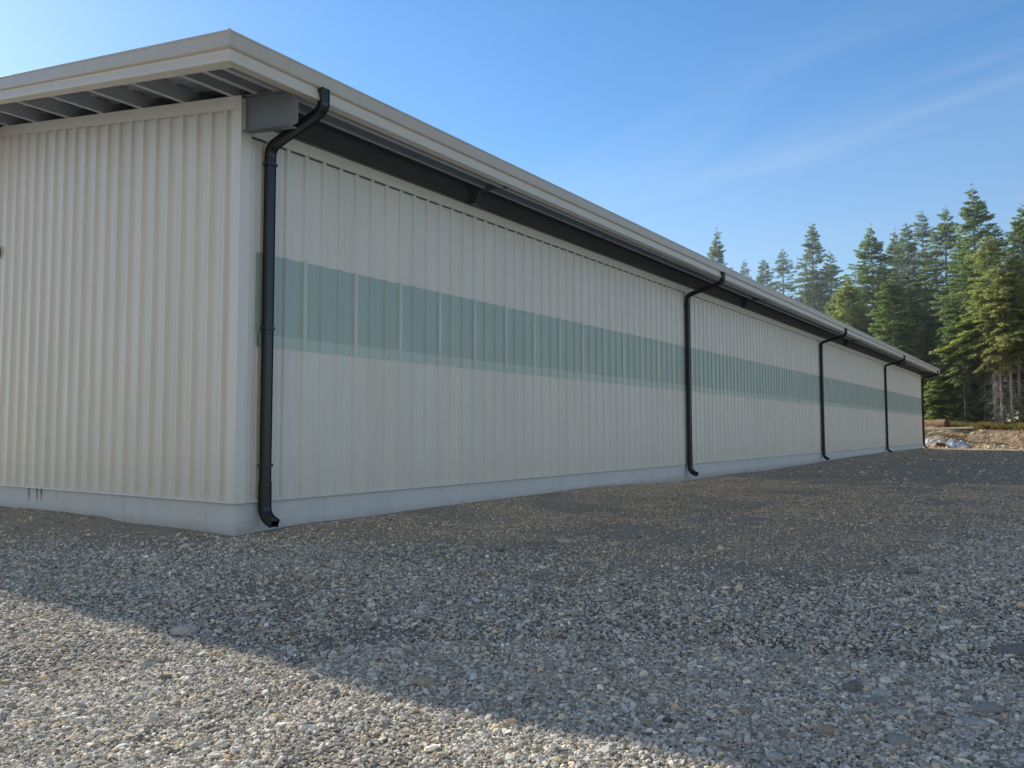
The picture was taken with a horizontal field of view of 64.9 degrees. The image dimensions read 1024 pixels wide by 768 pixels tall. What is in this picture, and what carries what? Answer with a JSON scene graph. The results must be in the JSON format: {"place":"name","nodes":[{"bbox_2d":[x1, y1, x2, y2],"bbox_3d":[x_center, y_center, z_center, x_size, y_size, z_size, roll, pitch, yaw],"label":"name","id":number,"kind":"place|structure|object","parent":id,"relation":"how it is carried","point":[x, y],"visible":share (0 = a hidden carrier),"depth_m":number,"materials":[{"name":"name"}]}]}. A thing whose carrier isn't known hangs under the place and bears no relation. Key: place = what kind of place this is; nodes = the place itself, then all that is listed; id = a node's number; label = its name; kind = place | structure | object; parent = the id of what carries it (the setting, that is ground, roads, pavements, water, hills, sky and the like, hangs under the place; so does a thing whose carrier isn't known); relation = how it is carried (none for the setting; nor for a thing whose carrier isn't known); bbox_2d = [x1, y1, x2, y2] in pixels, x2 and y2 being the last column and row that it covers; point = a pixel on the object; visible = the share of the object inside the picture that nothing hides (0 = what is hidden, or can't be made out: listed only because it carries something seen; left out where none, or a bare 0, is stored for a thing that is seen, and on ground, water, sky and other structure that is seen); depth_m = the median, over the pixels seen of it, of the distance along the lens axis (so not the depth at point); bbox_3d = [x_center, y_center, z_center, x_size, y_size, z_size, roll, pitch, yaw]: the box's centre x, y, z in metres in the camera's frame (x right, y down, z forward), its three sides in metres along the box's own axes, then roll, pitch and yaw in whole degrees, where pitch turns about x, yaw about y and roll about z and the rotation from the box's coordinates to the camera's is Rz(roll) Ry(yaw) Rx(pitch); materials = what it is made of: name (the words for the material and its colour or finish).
{"place":"outdoors","nodes":[
{"label":"outdoors","id":0,"kind":"place"},
{"bbox_2d":[0,426,1023,767],"bbox_3d":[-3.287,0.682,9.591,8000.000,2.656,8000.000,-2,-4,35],"label":"ground","id":1,"kind":"structure","parent":0,"point":[854,466],"depth_m":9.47,"materials":[{"name":"grey gravel"}]},
{"bbox_2d":[170,624,199,635],"bbox_3d":[-2.134,1.612,5.241,0.186,0.084,0.108,-2,-7,6],"label":"stone","id":2,"kind":"object","parent":1,"relation":"on","point":[186,629],"visible":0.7,"depth_m":5.21,"materials":[{"name":"grey stone"}]},
{"bbox_2d":[255,602,274,607],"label":"stone","id":3,"kind":"object","parent":1,"relation":"on","point":[268,605],"visible":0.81,"depth_m":5.88,"materials":[{"name":"grey stone"}]},
{"bbox_2d":[415,675,434,687],"bbox_3d":[-0.446,1.533,4.133,0.114,0.066,0.081,3,2,23],"label":"stone","id":4,"kind":"object","parent":1,"relation":"on","point":[424,680],"visible":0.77,"depth_m":4.11,"materials":[{"name":"beige stone"}]},
{"bbox_2d":[0,28,939,535],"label":"metal building","id":5,"kind":"structure","parent":1,"relation":"on","point":[248,286],"depth_m":11.93,"materials":[{"name":"beige paint"}]},
{"bbox_2d":[538,529,550,533],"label":"stone","id":6,"kind":"object","parent":1,"relation":"on","point":[544,531],"visible":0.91,"depth_m":10.09,"materials":[{"name":"grey stone"}]},
{"bbox_2d":[556,538,572,542],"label":"stone","id":7,"kind":"object","parent":1,"relation":"on","point":[564,540],"visible":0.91,"depth_m":9.12,"materials":[{"name":"grey stone"}]},
{"bbox_2d":[707,227,732,268],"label":"fir tree","id":8,"kind":"object","parent":1,"relation":"on","point":[718,252],"visible":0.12,"depth_m":101.81,"materials":[{"name":"green plant"}]},
{"bbox_2d":[740,260,751,278],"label":"fir tree","id":9,"kind":"object","parent":1,"relation":"on","point":[743,272],"visible":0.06,"depth_m":118.48,"materials":[{"name":"green plant"}]},
{"bbox_2d":[755,260,780,289],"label":"fir tree","id":10,"kind":"object","parent":1,"relation":"on","point":[763,278],"visible":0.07,"depth_m":110.87,"materials":[{"name":"green plant"}]},
{"bbox_2d":[768,752,783,761],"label":"stone","id":11,"kind":"object","parent":1,"relation":"on","point":[778,756],"visible":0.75,"depth_m":3.14,"materials":[{"name":"grey stone"}]},
{"bbox_2d":[773,571,791,577],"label":"stone","id":12,"kind":"object","parent":1,"relation":"on","point":[783,573],"visible":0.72,"depth_m":6.88,"materials":[{"name":"grey stone"}]},
{"bbox_2d":[768,249,804,300],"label":"fir tree","id":13,"kind":"object","parent":1,"relation":"on","point":[783,285],"visible":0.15,"depth_m":105.58,"materials":[{"name":"green plant"}]},
{"bbox_2d":[803,622,818,627],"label":"stone","id":14,"kind":"object","parent":1,"relation":"on","point":[813,624],"visible":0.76,"depth_m":5.19,"materials":[{"name":"grey stone"}]},
{"bbox_2d":[789,223,840,313],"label":"fir tree","id":15,"kind":"object","parent":1,"relation":"on","point":[822,281],"visible":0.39,"depth_m":98.11,"materials":[{"name":"green plant"}]},
{"bbox_2d":[800,274,830,311],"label":"fir tree","id":16,"kind":"object","parent":1,"relation":"on","point":[816,288],"visible":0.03,"depth_m":108.12,"materials":[{"name":"green plant"}]},
{"bbox_2d":[817,724,834,735],"bbox_3d":[1.329,1.468,3.404,0.069,0.064,0.060,-3,-7,17],"label":"stone","id":17,"kind":"object","parent":1,"relation":"on","point":[827,729],"visible":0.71,"depth_m":3.38,"materials":[{"name":"beige stone"}]},
{"bbox_2d":[814,250,846,317],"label":"fir tree","id":18,"kind":"object","parent":1,"relation":"on","point":[837,285],"visible":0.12,"depth_m":101.73,"materials":[{"name":"green plant"}]},
{"bbox_2d":[823,294,847,319],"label":"fir tree","id":19,"kind":"object","parent":1,"relation":"on","point":[830,307],"visible":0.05,"depth_m":86.50,"materials":[{"name":"green plant"}]},
{"bbox_2d":[826,276,870,333],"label":"fir tree","id":20,"kind":"object","parent":1,"relation":"on","point":[844,292],"visible":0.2,"depth_m":81.33,"materials":[{"name":"green plant"}]},
{"bbox_2d":[844,680,863,692],"bbox_3d":[1.696,1.506,3.990,0.099,0.069,0.079,4,-5,-34],"label":"stone","id":21,"kind":"object","parent":1,"relation":"on","point":[856,686],"visible":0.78,"depth_m":3.96,"materials":[{"name":"grey stone"}]},
{"bbox_2d":[847,260,884,337],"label":"fir tree","id":22,"kind":"object","parent":1,"relation":"on","point":[862,286],"visible":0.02,"depth_m":90.59,"materials":[{"name":"green plant"}]},
{"bbox_2d":[833,223,923,354],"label":"fir tree","id":23,"kind":"object","parent":1,"relation":"on","point":[869,270],"visible":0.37,"depth_m":83.62,"materials":[{"name":"green plant"}]},
{"bbox_2d":[868,695,889,703],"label":"stone","id":24,"kind":"object","parent":1,"relation":"on","point":[872,699],"visible":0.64,"depth_m":3.75,"materials":[{"name":"grey stone"}]},
{"bbox_2d":[872,688,891,697],"bbox_3d":[1.784,1.501,3.879,0.099,0.057,0.072,8,3,-5],"label":"stone","id":25,"kind":"object","parent":1,"relation":"on","point":[885,693],"visible":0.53,"depth_m":3.86,"materials":[{"name":"grey stone"}]},
{"bbox_2d":[889,707,903,715],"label":"stone","id":26,"kind":"object","parent":1,"relation":"on","point":[893,711],"visible":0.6,"depth_m":3.59,"materials":[{"name":"grey stone"}]},
{"bbox_2d":[884,733,916,748],"bbox_3d":[1.581,1.462,3.279,0.118,0.060,0.080,3,-2,6],"label":"stone","id":27,"kind":"object","parent":1,"relation":"on","point":[893,739],"visible":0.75,"depth_m":3.26,"materials":[{"name":"grey stone"}]},
{"bbox_2d":[865,276,936,391],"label":"fir tree","id":28,"kind":"object","parent":1,"relation":"on","point":[892,324],"visible":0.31,"depth_m":75.16,"materials":[{"name":"green plant"}]},
{"bbox_2d":[799,267,1007,414],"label":"distant wood","id":29,"kind":"object","parent":1,"relation":"on","point":[849,300],"depth_m":100.33,"materials":[{"name":"green plant"}]},
{"bbox_2d":[870,229,938,334],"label":"fir tree","id":30,"kind":"object","parent":1,"relation":"on","point":[890,248],"visible":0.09,"depth_m":91.12,"materials":[{"name":"green plant"}]},
{"bbox_2d":[870,223,940,357],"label":"fir tree","id":31,"kind":"object","parent":1,"relation":"on","point":[903,247],"visible":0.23,"depth_m":85.45,"materials":[{"name":"green plant"}]},
{"bbox_2d":[905,568,921,574],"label":"stone","id":32,"kind":"object","parent":1,"relation":"on","point":[908,571],"visible":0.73,"depth_m":7.09,"materials":[{"name":"grey stone"}]},
{"bbox_2d":[902,211,944,368],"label":"fir tree","id":33,"kind":"object","parent":1,"relation":"on","point":[921,234],"visible":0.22,"depth_m":86.92,"materials":[{"name":"green plant"}]},
{"bbox_2d":[907,323,943,418],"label":"fir tree","id":34,"kind":"object","parent":1,"relation":"on","point":[926,342],"visible":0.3,"depth_m":72.69,"materials":[{"name":"green plant"}]},
{"bbox_2d":[925,437,946,445],"bbox_3d":[31.231,4.385,60.485,2.794,0.847,1.600,-2,-4,35],"label":"plastic sheet","id":35,"kind":"object","parent":1,"relation":"on","point":[931,441],"visible":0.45,"depth_m":59.99,"materials":[{"name":"white plastic"}]},
{"bbox_2d":[924,419,949,427],"bbox_3d":[33.219,3.345,65.401,0.950,0.882,4.224,2,-5,-35],"label":"cut log","id":36,"kind":"object","parent":1,"relation":"on","point":[939,423],"visible":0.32,"depth_m":63.89,"materials":[{"name":"brown wood"}]},
{"bbox_2d":[935,442,946,447],"bbox_3d":[31.537,4.490,59.167,0.700,0.300,0.400,14,7,18],"label":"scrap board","id":37,"kind":"object","parent":1,"relation":"on","point":[940,444],"visible":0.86,"depth_m":59.01,"materials":[{"name":"brown wood"}]},
{"bbox_2d":[923,375,960,419],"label":"young fir","id":38,"kind":"object","parent":1,"relation":"on","point":[934,386],"visible":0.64,"depth_m":69.39,"materials":[{"name":"green plant"}]},
{"bbox_2d":[895,206,993,418],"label":"fir tree","id":39,"kind":"object","parent":1,"relation":"on","point":[943,228],"visible":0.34,"depth_m":82.37,"materials":[{"name":"green plant"}]},
{"bbox_2d":[946,438,969,447],"bbox_3d":[32.623,4.353,59.036,1.774,0.732,1.200,-2,-4,35],"label":"plastic sheet","id":40,"kind":"object","parent":1,"relation":"on","point":[951,443],"visible":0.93,"depth_m":58.78,"materials":[{"name":"white plastic"}]},
{"bbox_2d":[923,296,993,422],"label":"fir tree","id":41,"kind":"object","parent":1,"relation":"on","point":[951,321],"visible":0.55,"depth_m":69.78,"materials":[{"name":"green plant"}]},
{"bbox_2d":[941,326,988,421],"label":"fir tree","id":42,"kind":"object","parent":1,"relation":"on","point":[966,380],"visible":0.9,"depth_m":68.70,"materials":[{"name":"green plant"}]},
{"bbox_2d":[931,374,998,422],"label":"young fir","id":43,"kind":"object","parent":1,"relation":"on","point":[974,416],"visible":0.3,"depth_m":69.24,"materials":[{"name":"green plant"}]},
{"bbox_2d":[923,425,1023,448],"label":"rubble","id":44,"kind":"object","parent":1,"relation":"on","point":[981,446],"visible":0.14,"depth_m":60.39,"materials":[{"name":"stone"}]},
{"bbox_2d":[925,427,972,429],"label":"timber planks","id":45,"kind":"object","parent":44,"relation":"on","point":[946,428],"visible":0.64,"depth_m":62.07,"materials":[{"name":"grey wood"}]},
{"bbox_2d":[924,419,1023,431],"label":"dry grass","id":46,"kind":"structure","parent":1,"relation":"on","point":[990,425],"depth_m":63.01,"materials":[{"name":"brown plant"}]},
{"bbox_2d":[958,717,990,726],"bbox_3d":[2.019,1.482,3.523,0.138,0.035,0.074,-8,-9,40],"label":"stone","id":47,"kind":"object","parent":1,"relation":"on","point":[974,722],"visible":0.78,"depth_m":3.50,"materials":[{"name":"grey stone"}]},
{"bbox_2d":[929,183,1022,406],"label":"fir tree","id":48,"kind":"object","parent":1,"relation":"on","point":[974,221],"visible":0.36,"depth_m":73.73,"materials":[{"name":"green plant"}]},
{"bbox_2d":[928,236,1023,423],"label":"fir tree","id":49,"kind":"object","parent":1,"relation":"on","point":[970,318],"visible":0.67,"depth_m":68.06,"materials":[{"name":"green plant"}]},
{"bbox_2d":[949,243,1009,405],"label":"fir tree","id":50,"kind":"object","parent":1,"relation":"on","point":[959,276],"visible":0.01,"depth_m":88.46,"materials":[{"name":"green plant"}]},
{"bbox_2d":[948,324,1016,420],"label":"fir tree","id":51,"kind":"object","parent":1,"relation":"on","point":[991,397],"visible":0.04,"depth_m":70.93,"materials":[{"name":"green plant"}]},
{"bbox_2d":[965,303,1007,421],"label":"fir tree","id":52,"kind":"object","parent":1,"relation":"on","point":[984,375],"visible":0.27,"depth_m":68.78,"materials":[{"name":"green plant"}]},
{"bbox_2d":[974,701,1001,714],"bbox_3d":[2.166,1.482,3.662,0.125,0.068,0.088,-2,-6,-17],"label":"stone","id":53,"kind":"object","parent":1,"relation":"on","point":[987,707],"visible":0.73,"depth_m":3.63,"materials":[{"name":"grey stone"}]},
{"bbox_2d":[971,294,1023,422],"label":"fir tree","id":54,"kind":"object","parent":1,"relation":"on","point":[1001,365],"visible":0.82,"depth_m":65.95,"materials":[{"name":"green plant"}]},
{"bbox_2d":[973,221,1021,419],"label":"fir tree","id":55,"kind":"object","parent":1,"relation":"on","point":[998,234],"visible":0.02,"depth_m":81.28,"materials":[{"name":"green plant"}]},
{"bbox_2d":[973,261,1023,423],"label":"fir tree","id":56,"kind":"object","parent":1,"relation":"on","point":[1011,304],"visible":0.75,"depth_m":65.79,"materials":[{"name":"green plant"}]},
{"bbox_2d":[980,247,1023,423],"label":"fir tree","id":57,"kind":"object","parent":1,"relation":"on","point":[1014,261],"visible":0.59,"depth_m":66.44,"materials":[{"name":"green plant"}]},
{"bbox_2d":[980,203,1023,421],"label":"fir tree","id":58,"kind":"object","parent":1,"relation":"on","point":[1018,226],"visible":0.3,"depth_m":69.61,"materials":[{"name":"green plant"}]},
{"bbox_2d":[994,363,1023,419],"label":"fir tree","id":59,"kind":"object","parent":1,"relation":"on","point":[1016,408],"visible":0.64,"depth_m":66.17,"materials":[{"name":"green plant"}]},
{"bbox_2d":[1002,643,1023,656],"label":"stone","id":60,"kind":"object","parent":1,"relation":"on","point":[1017,649],"visible":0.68,"depth_m":4.52,"materials":[{"name":"grey stone"}]},
{"bbox_2d":[1009,218,1023,411],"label":"fir tree","id":61,"kind":"object","parent":1,"relation":"on","point":[1020,257],"visible":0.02,"depth_m":84.34,"materials":[{"name":"green plant"}]},
{"bbox_2d":[0,0,1023,420],"label":"sky","id":62,"kind":"structure","parent":0,"point":[760,123],"materials":[{"name":"blue"}]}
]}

